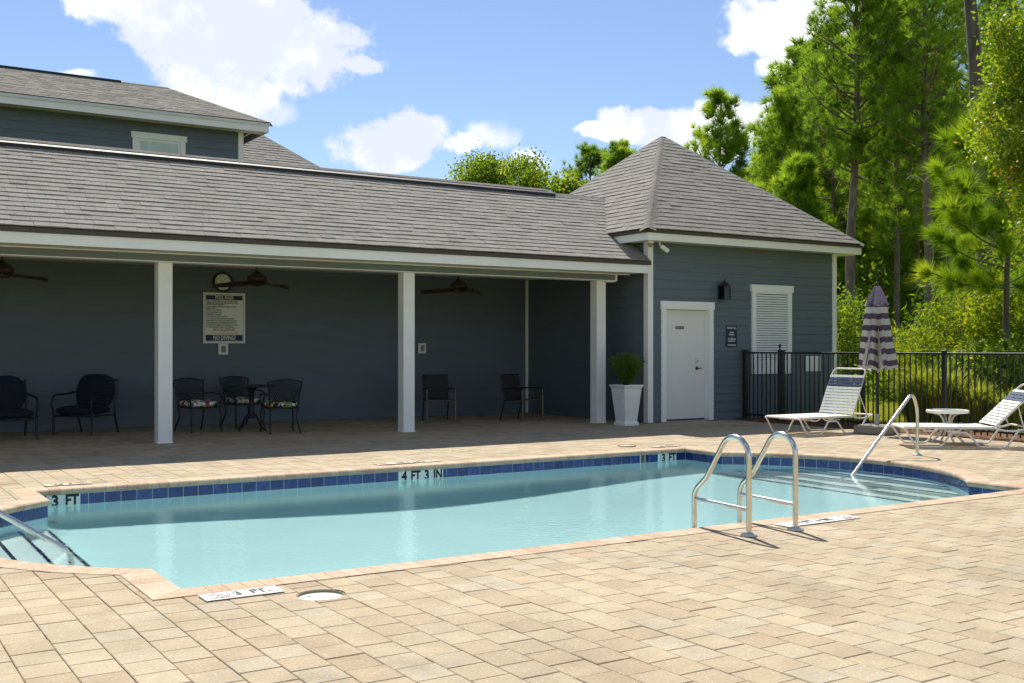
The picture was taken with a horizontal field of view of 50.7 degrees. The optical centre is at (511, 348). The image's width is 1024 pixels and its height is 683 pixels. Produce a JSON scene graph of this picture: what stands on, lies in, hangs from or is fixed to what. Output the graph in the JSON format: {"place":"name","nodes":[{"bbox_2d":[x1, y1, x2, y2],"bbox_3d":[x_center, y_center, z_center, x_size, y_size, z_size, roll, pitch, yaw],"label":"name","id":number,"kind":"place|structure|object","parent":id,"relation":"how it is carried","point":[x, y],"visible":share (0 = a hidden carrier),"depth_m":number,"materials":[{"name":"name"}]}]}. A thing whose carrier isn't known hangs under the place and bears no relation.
{"place":"outdoors","nodes":[
{"label":"outdoors","id":0,"kind":"place"},
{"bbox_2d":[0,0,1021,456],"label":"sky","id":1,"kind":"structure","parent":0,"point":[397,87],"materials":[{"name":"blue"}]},
{"bbox_2d":[0,413,1023,682],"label":"pool deck","id":2,"kind":"structure","parent":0,"point":[930,593],"depth_m":5.87,"materials":[{"name":"beige stone"}]},
{"bbox_2d":[0,376,38,438],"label":"cushioned armchair","id":3,"kind":"object","parent":2,"relation":"on","point":[13,394],"visible":1,"depth_m":16.40,"materials":[{"name":"black metal"}]},
{"bbox_2d":[0,510,70,552],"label":"pool handrail","id":4,"kind":"object","parent":2,"relation":"on","point":[33,531],"visible":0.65,"depth_m":7.85,"materials":[{"name":"silver metal"}]},
{"bbox_2d":[43,482,91,485],"bbox_3d":[-4.428,1.352,10.767,0.440,0.006,0.155,0,0,-33],"label":"depth marker","id":5,"kind":"object","parent":2,"relation":"on","point":[73,483],"visible":1,"depth_m":10.77,"materials":[{"name":"white tile"}]},
{"bbox_2d":[50,374,118,435],"bbox_3d":[-6.757,0.892,17.125,0.711,0.948,0.817,0,0,12],"label":"cushioned armchair","id":6,"kind":"object","parent":2,"relation":"on","point":[95,393],"visible":1,"depth_m":17.27,"materials":[{"name":"black metal"}]},
{"bbox_2d":[173,377,222,433],"bbox_3d":[-5.137,0.924,17.616,0.594,0.885,0.672,0,0,-44],"label":"patio dining chair","id":7,"kind":"object","parent":2,"relation":"on","point":[194,402],"visible":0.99,"depth_m":17.62,"materials":[{"name":"black metal"}]},
{"bbox_2d":[198,585,284,600],"bbox_3d":[-1.492,1.352,5.962,0.440,0.006,0.165,0,0,-33],"label":"depth marker","id":8,"kind":"object","parent":2,"relation":"on","point":[240,593],"visible":1,"depth_m":5.95,"materials":[{"name":"white tile"}]},
{"bbox_2d":[219,376,265,427],"bbox_3d":[-4.685,0.924,18.734,0.594,0.885,0.672,0,0,-40],"label":"patio dining chair","id":9,"kind":"object","parent":2,"relation":"on","point":[237,399],"visible":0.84,"depth_m":18.75,"materials":[{"name":"black metal"}]},
{"bbox_2d":[226,384,276,431],"bbox_3d":[-4.316,0.990,17.905,0.830,0.764,0.830,0,0,-33],"label":"bistro table","id":10,"kind":"object","parent":2,"relation":"on","point":[251,388],"visible":0.9,"depth_m":17.86,"materials":[{"name":"black metal"}]},
{"bbox_2d":[259,379,302,434],"bbox_3d":[-3.722,0.924,17.409,0.594,0.885,0.672,0,0,-25],"label":"patio dining chair","id":11,"kind":"object","parent":2,"relation":"on","point":[277,404],"visible":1,"depth_m":17.19,"materials":[{"name":"black metal"}]},
{"bbox_2d":[296,590,344,600],"bbox_3d":[-1.056,1.392,5.967,0.264,0.056,0.264,0,0,-33],"label":"skimmer lid","id":12,"kind":"object","parent":2,"relation":"on","point":[313,595],"visible":0.46,"depth_m":6.01,"materials":[{"name":"white plastic"}]},
{"bbox_2d":[0,137,681,443],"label":"pool pavilion","id":13,"kind":"structure","parent":2,"relation":"on","point":[129,254],"depth_m":18.23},
{"bbox_2d":[0,257,47,281],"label":"ceiling fan","id":14,"kind":"object","parent":13,"relation":"hanging from","point":[7,270],"visible":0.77,"depth_m":15.84,"materials":[{"name":"brown metal"}]},
{"bbox_2d":[213,272,232,291],"bbox_3d":[-5.173,-1.185,19.324,0.364,0.364,0.045,0,0,-33],"label":"wall clock","id":15,"kind":"object","parent":13,"relation":"attached to","point":[222,277],"depth_m":19.32,"materials":[{"name":"beige metal"}]},
{"bbox_2d":[218,343,227,354],"bbox_3d":[-5.167,0.015,19.333,0.175,0.200,0.029,0,0,-33],"label":"wall plate","id":16,"kind":"object","parent":13,"relation":"attached to","point":[222,349],"depth_m":19.32,"materials":[{"name":"white plastic"}]},
{"bbox_2d":[203,292,244,342],"bbox_3d":[-5.153,-0.540,19.349,0.760,0.900,0.014,0,0,-33],"label":"pool rules sign","id":17,"kind":"object","parent":13,"relation":"attached to","point":[223,317],"visible":1,"depth_m":19.34,"materials":[{"name":"white paint"}]},
{"bbox_2d":[215,267,288,288],"bbox_3d":[-4.111,-1.223,17.994,1.240,0.432,1.161,0,0,44],"label":"ceiling fan","id":18,"kind":"object","parent":13,"relation":"hanging from","point":[256,277],"visible":0.87,"depth_m":17.90,"materials":[{"name":"brown metal"}]},
{"bbox_2d":[418,343,425,352],"bbox_3d":[-1.785,0.000,21.488,0.175,0.200,0.029,0,0,-33],"label":"wall plate","id":19,"kind":"object","parent":13,"relation":"attached to","point":[421,347],"depth_m":21.47,"materials":[{"name":"white plastic"}]},
{"bbox_2d":[421,276,482,294],"bbox_3d":[-0.855,-1.223,20.068,1.240,0.432,1.161,0,0,44],"label":"ceiling fan","id":20,"kind":"object","parent":13,"relation":"hanging from","point":[458,285],"visible":0.86,"depth_m":19.96,"materials":[{"name":"brown metal"}]},
{"bbox_2d":[375,460,438,464],"bbox_3d":[-1.240,1.352,12.798,0.820,0.006,0.155,0,0,-33],"label":"depth marker","id":21,"kind":"object","parent":2,"relation":"on","point":[406,462],"visible":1,"depth_m":12.77,"materials":[{"name":"white tile"}]},
{"bbox_2d":[422,374,455,422],"bbox_3d":[-1.372,0.928,20.048,0.563,0.873,0.671,0,0,-14],"label":"sling armchair","id":22,"kind":"object","parent":2,"relation":"on","point":[435,387],"visible":1,"depth_m":20.28,"materials":[{"name":"brown metal"}]},
{"bbox_2d":[0,446,1023,600],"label":"swimming pool","id":23,"kind":"structure","parent":2,"relation":"in","point":[35,503],"depth_m":11.07,"materials":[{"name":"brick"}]},
{"bbox_2d":[0,459,968,588],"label":"water","id":24,"kind":"structure","parent":23,"relation":"in","point":[188,541],"depth_m":9.75,"materials":[{"name":"blue liquid"}]},
{"bbox_2d":[499,374,543,421],"bbox_3d":[0.167,0.928,20.378,0.563,0.873,0.671,0,0,-45],"label":"sling armchair","id":25,"kind":"object","parent":2,"relation":"on","point":[512,389],"visible":1,"depth_m":20.47,"materials":[{"name":"brown metal"}]},
{"bbox_2d":[609,384,643,425],"bbox_3d":[2.026,1.002,19.135,0.432,0.715,0.432,0,0,-33],"label":"tapered planter","id":26,"kind":"object","parent":2,"relation":"on","point":[626,400],"visible":0.99,"depth_m":19.01,"materials":[{"name":"white plastic"}]},
{"bbox_2d":[606,351,643,384],"bbox_3d":[2.020,0.365,19.141,0.682,0.673,0.690,0,0,-18],"label":"potted bush","id":27,"kind":"object","parent":26,"relation":"on","point":[628,368],"visible":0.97,"depth_m":19.02,"materials":[{"name":"green plant"}]},
{"bbox_2d":[618,445,635,446],"bbox_3d":[1.597,1.353,14.997,0.252,0.010,0.252,0,0,-33],"label":"skimmer lid","id":28,"kind":"object","parent":2,"relation":"on","point":[627,445],"visible":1,"depth_m":14.98,"materials":[{"name":"beige plastic"}]},
{"bbox_2d":[650,445,680,446],"bbox_3d":[2.125,1.352,14.941,0.440,0.006,0.155,0,0,-33],"label":"depth marker","id":29,"kind":"object","parent":2,"relation":"on","point":[665,445],"visible":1,"depth_m":14.93,"materials":[{"name":"white tile"}]},
{"bbox_2d":[528,136,863,422],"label":"bathhouse","id":30,"kind":"structure","parent":2,"relation":"on","point":[670,316],"depth_m":20.82,"materials":[{"name":"grey wood"}]},
{"bbox_2d":[647,241,653,246],"bbox_3d":[2.483,-1.867,19.367,0.110,0.115,0.110,0,0,-33],"label":"dome camera","id":31,"kind":"object","parent":30,"relation":"attached to","point":[650,243],"visible":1,"depth_m":19.33,"materials":[{"name":"white plastic"}]},
{"bbox_2d":[659,241,668,252],"bbox_3d":[2.745,-1.824,19.480,0.188,0.203,0.075,0,0,-3],"label":"bullet camera","id":32,"kind":"object","parent":30,"relation":"attached to","point":[664,248],"visible":1,"depth_m":19.45,"materials":[{"name":"white plastic"}]},
{"bbox_2d":[666,310,704,419],"bbox_3d":[3.200,0.302,20.121,1.052,2.026,0.093,0,0,-33],"label":"door","id":33,"kind":"structure","parent":30,"relation":"in","point":[685,329],"depth_m":20.15,"materials":[{"name":"white paint"}]},
{"bbox_2d":[718,279,730,299],"bbox_3d":[4.011,-1.117,20.375,0.242,0.395,0.242,0,0,1],"label":"wall lantern","id":34,"kind":"object","parent":30,"relation":"attached to","point":[724,289],"depth_m":20.32,"materials":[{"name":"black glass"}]},
{"bbox_2d":[726,326,736,346],"bbox_3d":[4.190,-0.225,20.606,0.285,0.400,0.007,0,0,-33],"label":"private pool notice","id":35,"kind":"object","parent":30,"relation":"attached to","point":[731,336],"visible":1,"depth_m":20.60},
{"bbox_2d":[750,284,793,373],"bbox_3d":[5.095,-0.367,21.172,1.155,1.735,0.062,0,0,-33],"label":"louvred shutter","id":36,"kind":"object","parent":30,"relation":"attached to","point":[771,318],"visible":0.95,"depth_m":21.14,"materials":[{"name":"white paint"}]},
{"bbox_2d":[806,356,817,370],"bbox_3d":[6.066,0.310,21.802,0.460,0.310,0.008,0,0,-33],"label":"white notice","id":37,"kind":"object","parent":30,"relation":"attached to","point":[811,363],"visible":0.58,"depth_m":21.79,"materials":[{"name":"plastic"}]},
{"bbox_2d":[692,431,803,536],"bbox_3d":[1.762,1.495,8.188,0.604,1.730,0.702,0,0,-33],"label":"pool ladder","id":38,"kind":"object","parent":2,"relation":"attached to","point":[747,481],"visible":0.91,"depth_m":8.06,"materials":[{"name":"silver metal"}]},
{"bbox_2d":[775,515,860,526],"bbox_3d":[2.398,1.352,8.464,0.820,0.006,0.155,0,0,-33],"label":"depth marker","id":39,"kind":"object","parent":2,"relation":"on","point":[820,520],"visible":0.97,"depth_m":8.47,"materials":[{"name":"white tile"}]},
{"bbox_2d":[765,368,872,435],"bbox_3d":[4.922,0.839,17.305,1.688,1.038,0.745,0,0,-31],"label":"chaise lounge","id":40,"kind":"object","parent":2,"relation":"on","point":[855,388],"visible":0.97,"depth_m":17.40,"materials":[{"name":"white plastic"}]},
{"bbox_2d":[854,282,899,434],"bbox_3d":[5.821,0.147,17.182,0.650,2.415,0.650,0,0,38],"label":"closed umbrella","id":41,"kind":"object","parent":2,"relation":"on","point":[877,352],"visible":1,"depth_m":17.08,"materials":[{"name":"fabric"}]},
{"bbox_2d":[851,394,921,474],"bbox_3d":[4.539,1.279,13.222,1.710,1.405,0.123,0,0,-40],"label":"pool handrail","id":42,"kind":"object","parent":2,"relation":"on","point":[878,439],"visible":0.76,"depth_m":13.44,"materials":[{"name":"silver metal"}]},
{"bbox_2d":[926,409,968,442],"bbox_3d":[6.306,1.125,15.637,0.586,0.470,0.586,0,0,-33],"label":"side table","id":43,"kind":"object","parent":2,"relation":"on","point":[944,412],"visible":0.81,"depth_m":15.57,"materials":[{"name":"white plastic"}]},
{"bbox_2d":[891,384,1023,448],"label":"chaise lounge","id":44,"kind":"object","parent":2,"relation":"on","point":[948,426],"visible":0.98,"depth_m":14.83,"materials":[{"name":"white plastic"}]},
{"bbox_2d":[834,377,1023,432],"bbox_3d":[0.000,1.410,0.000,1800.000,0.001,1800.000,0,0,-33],"label":"ground","id":45,"kind":"structure","parent":0,"point":[891,413],"depth_m":24.27,"materials":[{"name":"green plant"}]},
{"bbox_2d":[0,65,318,166],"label":"two storey house","id":46,"kind":"structure","parent":45,"relation":"on","point":[41,105],"depth_m":23.43,"materials":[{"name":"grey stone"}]},
{"bbox_2d":[131,131,186,153],"bbox_3d":[-7.690,-3.905,23.545,1.190,1.530,0.060,0,0,-33],"label":"window","id":47,"kind":"structure","parent":46,"relation":"in","point":[145,141],"depth_m":23.53,"materials":[{"name":"white paint"}]},
{"bbox_2d":[444,140,557,189],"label":"oak tree","id":48,"kind":"object","parent":45,"relation":"on","point":[493,170],"visible":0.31,"depth_m":60.16,"materials":[{"name":"green plant"}]},
{"bbox_2d":[542,167,588,193],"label":"oak tree","id":49,"kind":"object","parent":45,"relation":"on","point":[566,184],"visible":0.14,"depth_m":64.71,"materials":[{"name":"green plant"}]},
{"bbox_2d":[550,140,608,183],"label":"pine tree","id":50,"kind":"object","parent":45,"relation":"on","point":[591,158],"visible":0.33,"depth_m":77.72,"materials":[{"name":"green plant"}]},
{"bbox_2d":[585,138,636,183],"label":"pine tree","id":51,"kind":"object","parent":45,"relation":"on","point":[620,151],"visible":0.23,"depth_m":71.82,"materials":[{"name":"green plant"}]},
{"bbox_2d":[683,85,762,172],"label":"pine tree","id":52,"kind":"object","parent":45,"relation":"on","point":[717,141],"visible":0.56,"depth_m":61.34,"materials":[{"name":"green plant"}]},
{"bbox_2d":[749,132,791,191],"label":"pine tree","id":53,"kind":"object","parent":45,"relation":"on","point":[763,178],"visible":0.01,"depth_m":49.33,"materials":[{"name":"green plant"}]},
{"bbox_2d":[743,86,829,211],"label":"pine tree","id":54,"kind":"object","parent":45,"relation":"on","point":[783,136],"visible":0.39,"depth_m":46.73,"materials":[{"name":"green plant"}]},
{"bbox_2d":[755,43,834,192],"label":"pine tree","id":55,"kind":"object","parent":45,"relation":"on","point":[793,54],"visible":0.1,"depth_m":54.88,"materials":[{"name":"green plant"}]},
{"bbox_2d":[766,149,842,304],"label":"pine tree","id":56,"kind":"object","parent":45,"relation":"on","point":[798,169],"visible":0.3,"depth_m":41.60,"materials":[{"name":"green plant"}]},
{"bbox_2d":[777,64,849,293],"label":"pine tree","id":57,"kind":"object","parent":45,"relation":"on","point":[829,208],"visible":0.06,"depth_m":51.07,"materials":[{"name":"green plant"}]},
{"bbox_2d":[773,24,881,231],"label":"pine tree","id":58,"kind":"object","parent":45,"relation":"on","point":[833,199],"visible":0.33,"depth_m":45.97,"materials":[{"name":"green plant"}]},
{"bbox_2d":[822,34,869,293],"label":"pine tree","id":59,"kind":"object","parent":45,"relation":"on","point":[846,36],"visible":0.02,"depth_m":56.01,"materials":[{"name":"green plant"}]},
{"bbox_2d":[837,277,904,386],"bbox_3d":[10.866,-0.399,33.965,2.998,3.740,3.079,0,0,24],"label":"leafy shrub","id":60,"kind":"object","parent":45,"relation":"on","point":[845,331],"visible":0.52,"depth_m":33.63,"materials":[{"name":"green plant"}]},
{"bbox_2d":[788,0,957,355],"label":"pine tree","id":61,"kind":"object","parent":45,"relation":"on","point":[860,136],"visible":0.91,"depth_m":37.81,"materials":[{"name":"green plant"}]},
{"bbox_2d":[833,153,920,325],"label":"pine tree","id":62,"kind":"object","parent":45,"relation":"on","point":[867,249],"visible":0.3,"depth_m":42.49,"materials":[{"name":"green plant"}]},
{"bbox_2d":[821,10,933,281],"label":"pine tree","id":63,"kind":"object","parent":45,"relation":"on","point":[847,200],"visible":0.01,"depth_m":47.94,"materials":[{"name":"green plant"}]},
{"bbox_2d":[733,35,1023,337],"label":"forest","id":64,"kind":"object","parent":45,"relation":"on","point":[769,80],"visible":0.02,"depth_m":54.74,"materials":[{"name":"green plant"}]},
{"bbox_2d":[739,417,1023,442],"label":"mulch bed","id":65,"kind":"object","parent":45,"relation":"on","point":[986,437],"visible":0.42,"depth_m":17.64,"materials":[{"name":"soil"}]},
{"bbox_2d":[780,350,1023,437],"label":"pool fence","id":66,"kind":"object","parent":65,"relation":"on","point":[944,353],"visible":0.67,"depth_m":17.65,"materials":[{"name":"black metal"}]},
{"bbox_2d":[742,344,780,421],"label":"pool gate","id":67,"kind":"structure","parent":66,"relation":"attached to","point":[745,383],"depth_m":20.34,"materials":[{"name":"black metal"}]},
{"bbox_2d":[844,341,937,400],"bbox_3d":[10.411,0.534,29.130,2.674,1.893,2.728,0,0,6],"label":"leafy shrub","id":68,"kind":"object","parent":45,"relation":"on","point":[880,389],"visible":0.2,"depth_m":28.75,"materials":[{"name":"green plant"}]},
{"bbox_2d":[831,1,962,336],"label":"pine tree","id":69,"kind":"object","parent":45,"relation":"on","point":[897,226],"visible":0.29,"depth_m":39.83,"materials":[{"name":"green plant"}]},
{"bbox_2d":[891,370,907,415],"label":"tall grass","id":70,"kind":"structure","parent":45,"relation":"on","point":[902,412],"depth_m":22.50,"materials":[{"name":"green plant"}]},
{"bbox_2d":[854,320,968,397],"bbox_3d":[10.300,0.317,26.977,2.781,2.304,3.124,0,0,-33],"label":"feathery shrub","id":71,"kind":"object","parent":45,"relation":"on","point":[897,368],"visible":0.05,"depth_m":27.03,"materials":[{"name":"green plant"}]},
{"bbox_2d":[881,359,952,422],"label":"tall grass","id":72,"kind":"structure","parent":45,"relation":"on","point":[918,398],"depth_m":19.32,"materials":[{"name":"green plant"}]},
{"bbox_2d":[872,19,963,325],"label":"pine tree","id":73,"kind":"object","parent":45,"relation":"on","point":[918,244],"visible":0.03,"depth_m":43.92,"materials":[{"name":"green plant"}]},
{"bbox_2d":[840,0,1012,328],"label":"pine tree","id":74,"kind":"object","parent":45,"relation":"on","point":[898,94],"visible":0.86,"depth_m":35.87,"materials":[{"name":"green plant"}]},
{"bbox_2d":[837,242,1023,427],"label":"undergrowth","id":75,"kind":"object","parent":45,"relation":"on","point":[964,338],"visible":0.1,"depth_m":31.85,"materials":[{"name":"green plant"}]},
{"bbox_2d":[899,25,969,333],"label":"pine tree","id":76,"kind":"object","parent":45,"relation":"on","point":[966,84],"visible":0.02,"depth_m":53.56,"materials":[{"name":"green plant"}]},
{"bbox_2d":[937,90,945,313],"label":"bare pine trunk","id":77,"kind":"object","parent":45,"relation":"on","point":[942,259],"visible":0.09,"depth_m":49.93,"materials":[{"name":"brown plant"}]},
{"bbox_2d":[913,361,976,422],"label":"tall grass","id":78,"kind":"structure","parent":45,"relation":"on","point":[953,390],"depth_m":18.60,"materials":[{"name":"green plant"}]},
{"bbox_2d":[945,164,956,341],"bbox_3d":[13.882,-2.156,34.008,0.673,7.244,0.988,0,0,34],"label":"bare pine trunk","id":79,"kind":"object","parent":45,"relation":"on","point":[950,169],"visible":0.09,"depth_m":33.97,"materials":[{"name":"brown plant"}]},
{"bbox_2d":[885,287,1023,391],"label":"feathery shrub","id":80,"kind":"object","parent":45,"relation":"on","point":[921,344],"visible":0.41,"depth_m":23.80,"materials":[{"name":"green plant"}]},
{"bbox_2d":[961,103,966,343],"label":"bare pine trunk","id":81,"kind":"object","parent":45,"relation":"on","point":[965,168],"visible":0.02,"depth_m":44.85,"materials":[{"name":"brown plant"}]},
{"bbox_2d":[908,77,1023,358],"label":"young pine","id":82,"kind":"object","parent":45,"relation":"on","point":[963,183],"visible":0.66,"depth_m":20.77,"materials":[{"name":"green plant"}]},
{"bbox_2d":[920,0,1015,333],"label":"pine tree","id":83,"kind":"object","parent":45,"relation":"on","point":[965,65],"visible":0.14,"depth_m":42.59,"materials":[{"name":"green plant"}]},
{"bbox_2d":[947,376,1001,429],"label":"tall grass","id":84,"kind":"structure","parent":45,"relation":"on","point":[971,404],"depth_m":18.21,"materials":[{"name":"green plant"}]},
{"bbox_2d":[929,324,1023,420],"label":"leafy shrub","id":85,"kind":"object","parent":45,"relation":"on","point":[985,348],"visible":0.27,"depth_m":20.16,"materials":[{"name":"green plant"}]},
{"bbox_2d":[964,0,995,313],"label":"pine tree","id":86,"kind":"object","parent":45,"relation":"on","point":[972,31],"visible":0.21,"depth_m":25.77,"materials":[{"name":"brown plant"}]},
{"bbox_2d":[945,242,1023,366],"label":"leafy shrub","id":87,"kind":"object","parent":45,"relation":"on","point":[982,310],"visible":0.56,"depth_m":22.40,"materials":[{"name":"green plant"}]},
{"bbox_2d":[949,0,1023,295],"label":"pine tree","id":88,"kind":"object","parent":45,"relation":"on","point":[1008,9],"visible":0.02,"depth_m":49.70,"materials":[{"name":"green plant"}]},
{"bbox_2d":[953,0,1023,245],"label":"broadleaf tree","id":89,"kind":"object","parent":45,"relation":"on","point":[1006,87],"visible":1,"depth_m":17.46,"materials":[{"name":"green plant"}]},
{"bbox_2d":[967,9,1023,232],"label":"pine tree","id":90,"kind":"object","parent":45,"relation":"on","point":[989,107],"visible":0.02,"depth_m":40.23,"materials":[{"name":"green plant"}]},
{"bbox_2d":[976,387,1023,430],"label":"tall grass","id":91,"kind":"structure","parent":45,"relation":"on","point":[1010,417],"depth_m":17.83,"materials":[{"name":"green plant"}]}
]}

